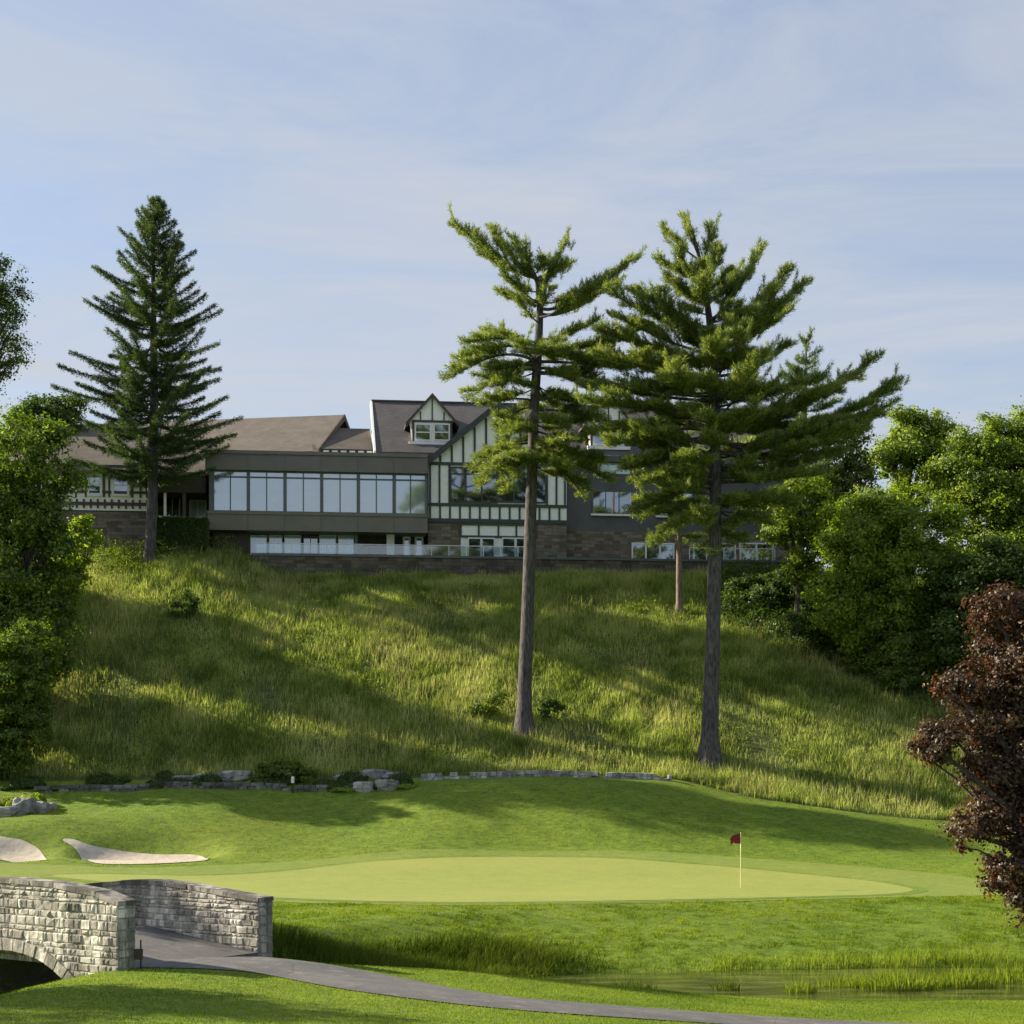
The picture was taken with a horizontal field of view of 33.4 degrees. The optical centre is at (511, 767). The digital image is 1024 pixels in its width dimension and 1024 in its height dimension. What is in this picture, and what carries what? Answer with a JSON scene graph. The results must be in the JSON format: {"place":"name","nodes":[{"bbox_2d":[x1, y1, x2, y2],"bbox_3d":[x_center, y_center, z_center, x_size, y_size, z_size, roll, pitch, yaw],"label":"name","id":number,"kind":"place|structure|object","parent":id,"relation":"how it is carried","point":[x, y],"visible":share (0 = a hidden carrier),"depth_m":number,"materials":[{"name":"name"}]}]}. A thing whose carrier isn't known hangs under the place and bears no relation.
{"place":"outdoors","nodes":[
{"label":"outdoors","id":0,"kind":"place"},
{"bbox_2d":[0,553,1023,1023],"bbox_3d":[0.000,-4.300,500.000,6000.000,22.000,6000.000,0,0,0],"label":"ground","id":1,"kind":"structure","parent":0,"point":[620,821],"depth_m":83.82,"materials":[{"name":"green plant"}]},
{"bbox_2d":[0,806,18,816],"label":"boulder","id":2,"kind":"object","parent":1,"relation":"on","point":[6,811],"visible":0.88,"depth_m":85.36,"materials":[{"name":"stone"}]},
{"bbox_2d":[0,251,37,395],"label":"broadleaf tree","id":3,"kind":"object","parent":1,"relation":"on","point":[10,308],"visible":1,"depth_m":121.67,"materials":[{"name":"green plant"}]},
{"bbox_2d":[0,792,46,806],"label":"ground cover","id":4,"kind":"object","parent":1,"relation":"on","point":[6,801],"visible":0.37,"depth_m":87.88,"materials":[{"name":"green plant"}]},
{"bbox_2d":[0,836,47,861],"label":"bunker","id":5,"kind":"object","parent":1,"relation":"on","point":[15,850],"visible":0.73,"depth_m":81.88},
{"bbox_2d":[12,797,36,814],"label":"boulder","id":6,"kind":"object","parent":1,"relation":"on","point":[25,805],"visible":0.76,"depth_m":85.98,"materials":[{"name":"grey stone"}]},
{"bbox_2d":[0,614,71,779],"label":"shrub","id":7,"kind":"object","parent":1,"relation":"on","point":[24,708],"visible":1,"depth_m":92.28,"materials":[{"name":"green plant"}]},
{"bbox_2d":[34,801,51,812],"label":"boulder","id":8,"kind":"object","parent":1,"relation":"on","point":[42,807],"visible":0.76,"depth_m":86.58,"materials":[{"name":"stone"}]},
{"bbox_2d":[0,390,97,436],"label":"broadleaf tree","id":9,"kind":"object","parent":1,"relation":"on","point":[35,403],"visible":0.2,"depth_m":133.90,"materials":[{"name":"green plant"}]},
{"bbox_2d":[0,398,99,714],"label":"broadleaf tree","id":10,"kind":"object","parent":1,"relation":"on","point":[32,525],"visible":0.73,"depth_m":98.32,"materials":[{"name":"green plant"}]},
{"bbox_2d":[37,513,108,658],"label":"shrub","id":11,"kind":"object","parent":1,"relation":"on","point":[91,538],"visible":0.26,"depth_m":104.38,"materials":[{"name":"green plant"}]},
{"bbox_2d":[63,838,207,863],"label":"bunker","id":12,"kind":"object","parent":1,"relation":"on","point":[92,853],"visible":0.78,"depth_m":81.96},
{"bbox_2d":[0,877,273,991],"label":"stone bridge","id":13,"kind":"structure","parent":1,"relation":"on","point":[52,930],"depth_m":36.86,"materials":[{"name":"stone"}]},
{"bbox_2d":[134,940,142,968],"bbox_3d":[-7.620,3.858,34.829,0.180,0.700,0.078,0,0,0],"label":"marker post","id":14,"kind":"object","parent":1,"relation":"on","point":[138,954],"visible":0.82,"depth_m":34.79,"materials":[{"name":"metal"}]},
{"bbox_2d":[49,195,244,564],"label":"spruce","id":15,"kind":"object","parent":1,"relation":"on","point":[167,305],"visible":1,"depth_m":115.93,"materials":[{"name":"green plant"}]},
{"bbox_2d":[81,533,248,582],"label":"shrub","id":16,"kind":"object","parent":1,"relation":"on","point":[129,555],"visible":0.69,"depth_m":117.35,"materials":[{"name":"green plant"}]},
{"bbox_2d":[156,515,210,554],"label":"hedge","id":17,"kind":"object","parent":1,"relation":"on","point":[187,526],"visible":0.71,"depth_m":118.79,"materials":[{"name":"green plant"}]},
{"bbox_2d":[172,775,194,780],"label":"boulder","id":18,"kind":"object","parent":1,"relation":"on","point":[190,777],"visible":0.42,"depth_m":91.61,"materials":[{"name":"grey stone"}]},
{"bbox_2d":[166,586,202,619],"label":"shrub","id":19,"kind":"object","parent":1,"relation":"on","point":[191,603],"visible":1,"depth_m":108.69,"materials":[{"name":"green plant"}]},
{"bbox_2d":[0,770,413,789],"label":"ground cover","id":20,"kind":"object","parent":1,"relation":"on","point":[107,778],"visible":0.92,"depth_m":91.21,"materials":[{"name":"green plant"}]},
{"bbox_2d":[193,773,233,782],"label":"boulder","id":21,"kind":"object","parent":1,"relation":"on","point":[225,777],"visible":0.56,"depth_m":91.79,"materials":[{"name":"grey stone"}]},
{"bbox_2d":[34,781,394,792],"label":"dry stone wall","id":22,"kind":"structure","parent":1,"relation":"on","point":[168,784],"depth_m":90.63,"materials":[{"name":"grey stone"}]},
{"bbox_2d":[222,770,250,781],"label":"boulder","id":23,"kind":"object","parent":1,"relation":"on","point":[241,775],"visible":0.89,"depth_m":92.12,"materials":[{"name":"stone"}]},
{"bbox_2d":[253,756,321,783],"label":"shrub","id":24,"kind":"object","parent":1,"relation":"on","point":[296,769],"visible":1,"depth_m":91.62,"materials":[{"name":"green plant"}]},
{"bbox_2d":[353,781,373,792],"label":"boulder","id":25,"kind":"object","parent":1,"relation":"on","point":[363,787],"visible":1,"depth_m":90.31,"materials":[{"name":"stone"}]},
{"bbox_2d":[329,777,417,791],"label":"ground cover","id":26,"kind":"object","parent":1,"relation":"on","point":[372,779],"visible":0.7,"depth_m":90.25,"materials":[{"name":"green plant"}]},
{"bbox_2d":[361,769,388,778],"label":"boulder","id":27,"kind":"object","parent":1,"relation":"on","point":[375,773],"visible":0.73,"depth_m":92.39,"materials":[{"name":"grey stone"}]},
{"bbox_2d":[374,779,399,790],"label":"boulder","id":28,"kind":"object","parent":1,"relation":"on","point":[385,784],"visible":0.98,"depth_m":90.36,"materials":[{"name":"grey stone"}]},
{"bbox_2d":[382,771,405,778],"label":"boulder","id":29,"kind":"object","parent":1,"relation":"on","point":[386,775],"visible":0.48,"depth_m":92.08,"materials":[{"name":"grey stone"}]},
{"bbox_2d":[1,393,798,559],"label":"clubhouse","id":30,"kind":"structure","parent":1,"relation":"on","point":[399,477],"depth_m":123.33,"materials":[{"name":"brown metal"}]},
{"bbox_2d":[87,474,101,496],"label":"window","id":31,"kind":"structure","parent":30,"relation":"in","point":[97,487],"depth_m":122.14,"materials":[{"name":"clear glass"}]},
{"bbox_2d":[112,478,129,496],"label":"window","id":32,"kind":"structure","parent":30,"relation":"in","point":[116,486],"depth_m":122.34,"materials":[{"name":"clear glass"}]},
{"bbox_2d":[157,498,179,516],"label":"window","id":33,"kind":"structure","parent":30,"relation":"in","point":[173,504],"depth_m":125.71,"materials":[{"name":"clear glass"}]},
{"bbox_2d":[189,500,206,517],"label":"window","id":34,"kind":"structure","parent":30,"relation":"in","point":[197,508],"depth_m":125.92,"materials":[{"name":"clear glass"}]},
{"bbox_2d":[214,470,246,510],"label":"window","id":35,"kind":"structure","parent":30,"relation":"in","point":[230,487],"depth_m":120.80,"materials":[{"name":"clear glass"}]},
{"bbox_2d":[250,535,266,554],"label":"window","id":36,"kind":"structure","parent":30,"relation":"in","point":[261,547],"depth_m":122.76,"materials":[{"name":"clear glass"}]},
{"bbox_2d":[250,471,282,511],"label":"window","id":37,"kind":"structure","parent":30,"relation":"in","point":[266,487],"depth_m":121.10,"materials":[{"name":"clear glass"}]},
{"bbox_2d":[269,535,281,552],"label":"window","id":38,"kind":"structure","parent":30,"relation":"in","point":[272,538],"depth_m":122.91,"materials":[{"name":"clear glass"}]},
{"bbox_2d":[284,535,300,553],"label":"window","id":39,"kind":"structure","parent":30,"relation":"in","point":[296,548],"depth_m":123.06,"materials":[{"name":"clear glass"}]},
{"bbox_2d":[287,472,319,511],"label":"window","id":40,"kind":"structure","parent":30,"relation":"in","point":[303,488],"depth_m":121.39,"materials":[{"name":"clear glass"}]},
{"bbox_2d":[303,536,317,553],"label":"window","id":41,"kind":"structure","parent":30,"relation":"in","point":[307,548],"depth_m":123.18,"materials":[{"name":"clear glass"}]},
{"bbox_2d":[319,535,335,553],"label":"window","id":42,"kind":"structure","parent":30,"relation":"in","point":[330,539],"depth_m":123.33,"materials":[{"name":"clear glass"}]},
{"bbox_2d":[323,472,356,512],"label":"window","id":43,"kind":"structure","parent":30,"relation":"in","point":[339,489],"depth_m":121.69,"materials":[{"name":"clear glass"}]},
{"bbox_2d":[338,535,353,553],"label":"window","id":44,"kind":"structure","parent":30,"relation":"in","point":[342,539],"depth_m":123.49,"materials":[{"name":"clear glass"}]},
{"bbox_2d":[360,473,392,513],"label":"window","id":45,"kind":"structure","parent":30,"relation":"in","point":[375,488],"depth_m":121.99,"materials":[{"name":"clear glass"}]},
{"bbox_2d":[403,537,410,554],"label":"window","id":46,"kind":"structure","parent":30,"relation":"in","point":[406,540],"depth_m":124.06,"materials":[{"name":"clear glass"}]},
{"bbox_2d":[396,474,424,513],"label":"window","id":47,"kind":"structure","parent":30,"relation":"in","point":[410,488],"depth_m":122.26,"materials":[{"name":"clear glass"}]},
{"bbox_2d":[415,537,422,554],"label":"window","id":48,"kind":"structure","parent":30,"relation":"in","point":[418,540],"depth_m":124.18,"materials":[{"name":"clear glass"}]},
{"bbox_2d":[415,423,430,440],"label":"window","id":49,"kind":"structure","parent":30,"relation":"in","point":[422,431],"depth_m":124.91,"materials":[{"name":"clear glass"}]},
{"bbox_2d":[433,423,449,440],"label":"window","id":50,"kind":"structure","parent":30,"relation":"in","point":[441,432],"depth_m":125.06,"materials":[{"name":"clear glass"}]},
{"bbox_2d":[450,466,497,502],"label":"window","id":51,"kind":"structure","parent":30,"relation":"in","point":[461,487],"depth_m":123.30,"materials":[{"name":"clear glass"}]},
{"bbox_2d":[468,537,494,555],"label":"window","id":52,"kind":"structure","parent":30,"relation":"in","point":[472,541],"depth_m":123.30,"materials":[{"name":"clear glass"}]},
{"bbox_2d":[502,537,523,556],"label":"window","id":53,"kind":"structure","parent":30,"relation":"in","point":[506,541],"depth_m":123.55,"materials":[{"name":"clear glass"}]},
{"bbox_2d":[498,467,545,502],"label":"window","id":54,"kind":"structure","parent":30,"relation":"in","point":[520,484],"depth_m":123.73,"materials":[{"name":"clear glass"}]},
{"bbox_2d":[593,423,603,444],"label":"window","id":55,"kind":"structure","parent":30,"relation":"in","point":[595,441],"depth_m":125.98,"materials":[{"name":"clear glass"}]},
{"bbox_2d":[591,490,632,515],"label":"window","id":56,"kind":"structure","parent":30,"relation":"in","point":[604,503],"depth_m":125.46,"materials":[{"name":"clear glass"}]},
{"bbox_2d":[597,463,629,473],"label":"window","id":57,"kind":"structure","parent":30,"relation":"in","point":[605,466],"depth_m":125.49,"materials":[{"name":"clear glass"}]},
{"bbox_2d":[631,543,673,558],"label":"window","id":58,"kind":"structure","parent":30,"relation":"in","point":[666,550],"depth_m":125.74,"materials":[{"name":"clear glass"}]},
{"bbox_2d":[655,492,692,517],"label":"window","id":59,"kind":"structure","parent":30,"relation":"in","point":[687,494],"depth_m":125.89,"materials":[{"name":"clear glass"}]},
{"bbox_2d":[693,543,735,559],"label":"window","id":60,"kind":"structure","parent":30,"relation":"in","point":[729,554],"depth_m":126.32,"materials":[{"name":"clear glass"}]},
{"bbox_2d":[739,543,773,559],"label":"window","id":61,"kind":"structure","parent":30,"relation":"in","point":[766,554],"depth_m":126.60,"materials":[{"name":"clear glass"}]},
{"bbox_2d":[272,913,634,976],"bbox_3d":[-2.836,5.051,48.695,15.174,2.021,4.658,0,0,-34],"label":"sedge","id":62,"kind":"object","parent":1,"relation":"on","point":[519,949],"visible":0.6,"depth_m":49.58,"materials":[{"name":"green plant"}]},
{"bbox_2d":[52,857,912,901],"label":"putting green","id":63,"kind":"object","parent":1,"relation":"on","point":[500,879],"visible":0.95,"depth_m":70.44,"materials":[{"name":"green plant"}]},
{"bbox_2d":[730,832,740,887],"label":"golf flag","id":64,"kind":"object","parent":63,"relation":"on","point":[735,838],"visible":0.95,"depth_m":67.64,"materials":[{"name":"fabric"}]},
{"bbox_2d":[39,855,927,903],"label":"green collar","id":65,"kind":"object","parent":1,"relation":"on","point":[913,891],"visible":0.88,"depth_m":72.31,"materials":[{"name":"green plant"}]},
{"bbox_2d":[463,689,514,718],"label":"shrub","id":66,"kind":"object","parent":1,"relation":"on","point":[475,708],"visible":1,"depth_m":98.86,"materials":[{"name":"green plant"}]},
{"bbox_2d":[0,849,999,904],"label":"fairway","id":67,"kind":"structure","parent":1,"relation":"on","point":[935,884],"depth_m":75.53,"materials":[{"name":"green plant"}]},
{"bbox_2d":[0,543,1016,820],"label":"tall grass","id":68,"kind":"structure","parent":1,"relation":"on","point":[508,613],"depth_m":102.18,"materials":[{"name":"green plant"}]},
{"bbox_2d":[0,961,1023,1023],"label":"lawn grass","id":69,"kind":"structure","parent":1,"relation":"on","point":[788,1000],"depth_m":32.68,"materials":[{"name":"green plant"}]},
{"bbox_2d":[251,553,787,576],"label":"retaining wall","id":70,"kind":"structure","parent":1,"relation":"on","point":[367,564],"depth_m":121.35,"materials":[{"name":"stone"}]},
{"bbox_2d":[256,542,523,555],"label":"glass railing","id":71,"kind":"object","parent":70,"relation":"on","point":[392,544],"visible":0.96,"depth_m":120.96,"materials":[{"name":"clear glass"}]},
{"bbox_2d":[689,547,774,559],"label":"glass railing","id":72,"kind":"object","parent":70,"relation":"on","point":[737,548],"visible":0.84,"depth_m":123.87,"materials":[{"name":"clear glass"}]},
{"bbox_2d":[436,201,647,738],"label":"white pine","id":73,"kind":"object","parent":1,"relation":"on","point":[514,459],"visible":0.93,"depth_m":97.19,"materials":[{"name":"green plant"}]},
{"bbox_2d":[420,770,671,780],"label":"dry stone wall","id":74,"kind":"structure","parent":1,"relation":"on","point":[522,773],"depth_m":91.59,"materials":[{"name":"grey stone"}]},
{"bbox_2d":[534,695,569,720],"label":"shrub","id":75,"kind":"object","parent":1,"relation":"on","point":[545,708],"visible":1,"depth_m":98.79,"materials":[{"name":"green plant"}]},
{"bbox_2d":[272,894,1023,975],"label":"rough grass","id":76,"kind":"structure","parent":1,"relation":"on","point":[365,912],"depth_m":55.25,"materials":[{"name":"green plant"}]},
{"bbox_2d":[629,401,708,613],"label":"young pine","id":77,"kind":"object","parent":1,"relation":"on","point":[679,544],"visible":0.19,"depth_m":112.63,"materials":[{"name":"green plant"}]},
{"bbox_2d":[572,209,910,771],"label":"white pine","id":78,"kind":"object","parent":1,"relation":"on","point":[659,437],"visible":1,"depth_m":93.85,"materials":[{"name":"green plant"}]},
{"bbox_2d":[721,571,789,601],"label":"shrub","id":79,"kind":"object","parent":1,"relation":"on","point":[740,582],"visible":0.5,"depth_m":114.39,"materials":[{"name":"green plant"}]},
{"bbox_2d":[513,936,1023,976],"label":"reeds","id":80,"kind":"object","parent":1,"relation":"on","point":[932,958],"visible":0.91,"depth_m":51.49,"materials":[{"name":"green plant"}]},
{"bbox_2d":[735,566,823,612],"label":"shrub","id":81,"kind":"object","parent":1,"relation":"on","point":[774,592],"visible":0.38,"depth_m":111.84,"materials":[{"name":"green plant"}]},
{"bbox_2d":[754,474,842,612],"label":"broadleaf tree","id":82,"kind":"object","parent":1,"relation":"on","point":[801,562],"visible":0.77,"depth_m":109.32,"materials":[{"name":"green plant"}]},
{"bbox_2d":[759,323,851,537],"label":"young pine","id":83,"kind":"object","parent":1,"relation":"on","point":[793,369],"visible":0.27,"depth_m":114.78,"materials":[{"name":"green plant"}]},
{"bbox_2d":[782,602,862,661],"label":"shrub","id":84,"kind":"object","parent":1,"relation":"on","point":[796,619],"visible":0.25,"depth_m":105.90,"materials":[{"name":"green plant"}]},
{"bbox_2d":[706,558,951,710],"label":"ground cover","id":85,"kind":"object","parent":1,"relation":"on","point":[732,606],"visible":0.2,"depth_m":110.95,"materials":[{"name":"green plant"}]},
{"bbox_2d":[812,422,885,532],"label":"broadleaf tree","id":86,"kind":"object","parent":1,"relation":"on","point":[861,468],"visible":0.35,"depth_m":115.34,"materials":[{"name":"green plant"}]},
{"bbox_2d":[837,649,879,677],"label":"shrub","id":87,"kind":"object","parent":1,"relation":"on","point":[850,660],"visible":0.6,"depth_m":103.71,"materials":[{"name":"green plant"}]},
{"bbox_2d":[796,477,980,679],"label":"broadleaf tree","id":88,"kind":"object","parent":1,"relation":"on","point":[876,537],"visible":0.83,"depth_m":102.81,"materials":[{"name":"green plant"}]},
{"bbox_2d":[870,621,952,695],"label":"shrub","id":89,"kind":"object","parent":1,"relation":"on","point":[898,669],"visible":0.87,"depth_m":101.55,"materials":[{"name":"green plant"}]},
{"bbox_2d":[866,398,978,577],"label":"broadleaf tree","id":90,"kind":"object","parent":1,"relation":"on","point":[903,447],"visible":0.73,"depth_m":116.93,"materials":[{"name":"green plant"}]},
{"bbox_2d":[894,579,1023,936],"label":"copper tree","id":91,"kind":"object","parent":1,"relation":"on","point":[998,729],"visible":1,"depth_m":39.61,"materials":[{"name":"brown plant"}]},
{"bbox_2d":[908,395,1023,568],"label":"broadleaf tree","id":92,"kind":"object","parent":1,"relation":"on","point":[994,453],"visible":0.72,"depth_m":109.52,"materials":[{"name":"green plant"}]},
{"bbox_2d":[930,651,1003,711],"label":"shrub","id":93,"kind":"object","parent":1,"relation":"on","point":[980,674],"visible":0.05,"depth_m":99.77,"materials":[{"name":"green plant"}]},
{"bbox_2d":[914,532,1023,668],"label":"broadleaf tree","id":94,"kind":"object","parent":1,"relation":"on","point":[991,564],"visible":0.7,"depth_m":99.92,"materials":[{"name":"green plant"}]},
{"bbox_2d":[0,0,1023,571],"label":"sky","id":95,"kind":"structure","parent":0,"point":[312,155],"materials":[{"name":"blue"}]},
{"bbox_2d":[138,957,923,1023],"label":"path","id":96,"kind":"structure","parent":0,"point":[342,977],"depth_m":33.72,"materials":[{"name":"grey asphalt"}]},
{"bbox_2d":[533,967,1023,1001],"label":"pond water","id":97,"kind":"structure","parent":0,"point":[762,983],"depth_m":47.52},
{"bbox_2d":[608,975,659,988],"bbox_3d":[3.305,5.860,46.514,1.331,0.440,0.969,0,0,-24],"label":"reed clump","id":98,"kind":"object","parent":97,"relation":"in","point":[633,983],"visible":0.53,"depth_m":46.53,"materials":[{"name":"green plant"}]},
{"bbox_2d":[710,976,743,990],"bbox_3d":[5.751,5.825,46.180,1.062,0.509,0.648,0,0,16],"label":"reed clump","id":99,"kind":"object","parent":97,"relation":"in","point":[728,986],"visible":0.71,"depth_m":46.12,"materials":[{"name":"green plant"}]},
{"bbox_2d":[777,975,817,993],"bbox_3d":[7.685,5.792,45.689,1.151,0.577,0.750,0,0,0],"label":"reed clump","id":100,"kind":"object","parent":97,"relation":"in","point":[792,989],"visible":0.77,"depth_m":45.56,"materials":[{"name":"green plant"}]},
{"bbox_2d":[812,971,872,987],"bbox_3d":[9.162,5.792,46.857,1.874,0.575,1.104,0,0,0],"label":"reed clump","id":101,"kind":"object","parent":97,"relation":"in","point":[832,981],"visible":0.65,"depth_m":46.77,"materials":[{"name":"green plant"}]},
{"bbox_2d":[850,965,947,990],"bbox_3d":[10.526,5.682,46.523,2.682,0.796,1.675,0,0,0],"label":"reed clump","id":102,"kind":"object","parent":97,"relation":"in","point":[880,982],"visible":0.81,"depth_m":46.31,"materials":[{"name":"green plant"}]},
{"bbox_2d":[925,960,1005,988],"bbox_3d":[12.384,5.651,46.846,2.138,0.858,1.453,0,0,-15],"label":"reed clump","id":103,"kind":"object","parent":97,"relation":"in","point":[969,980],"visible":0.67,"depth_m":46.71,"materials":[{"name":"green plant"}]},
{"bbox_2d":[972,960,1023,983],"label":"reed clump","id":104,"kind":"object","parent":97,"relation":"in","point":[1017,975],"visible":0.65,"depth_m":47.83,"materials":[{"name":"green plant"}]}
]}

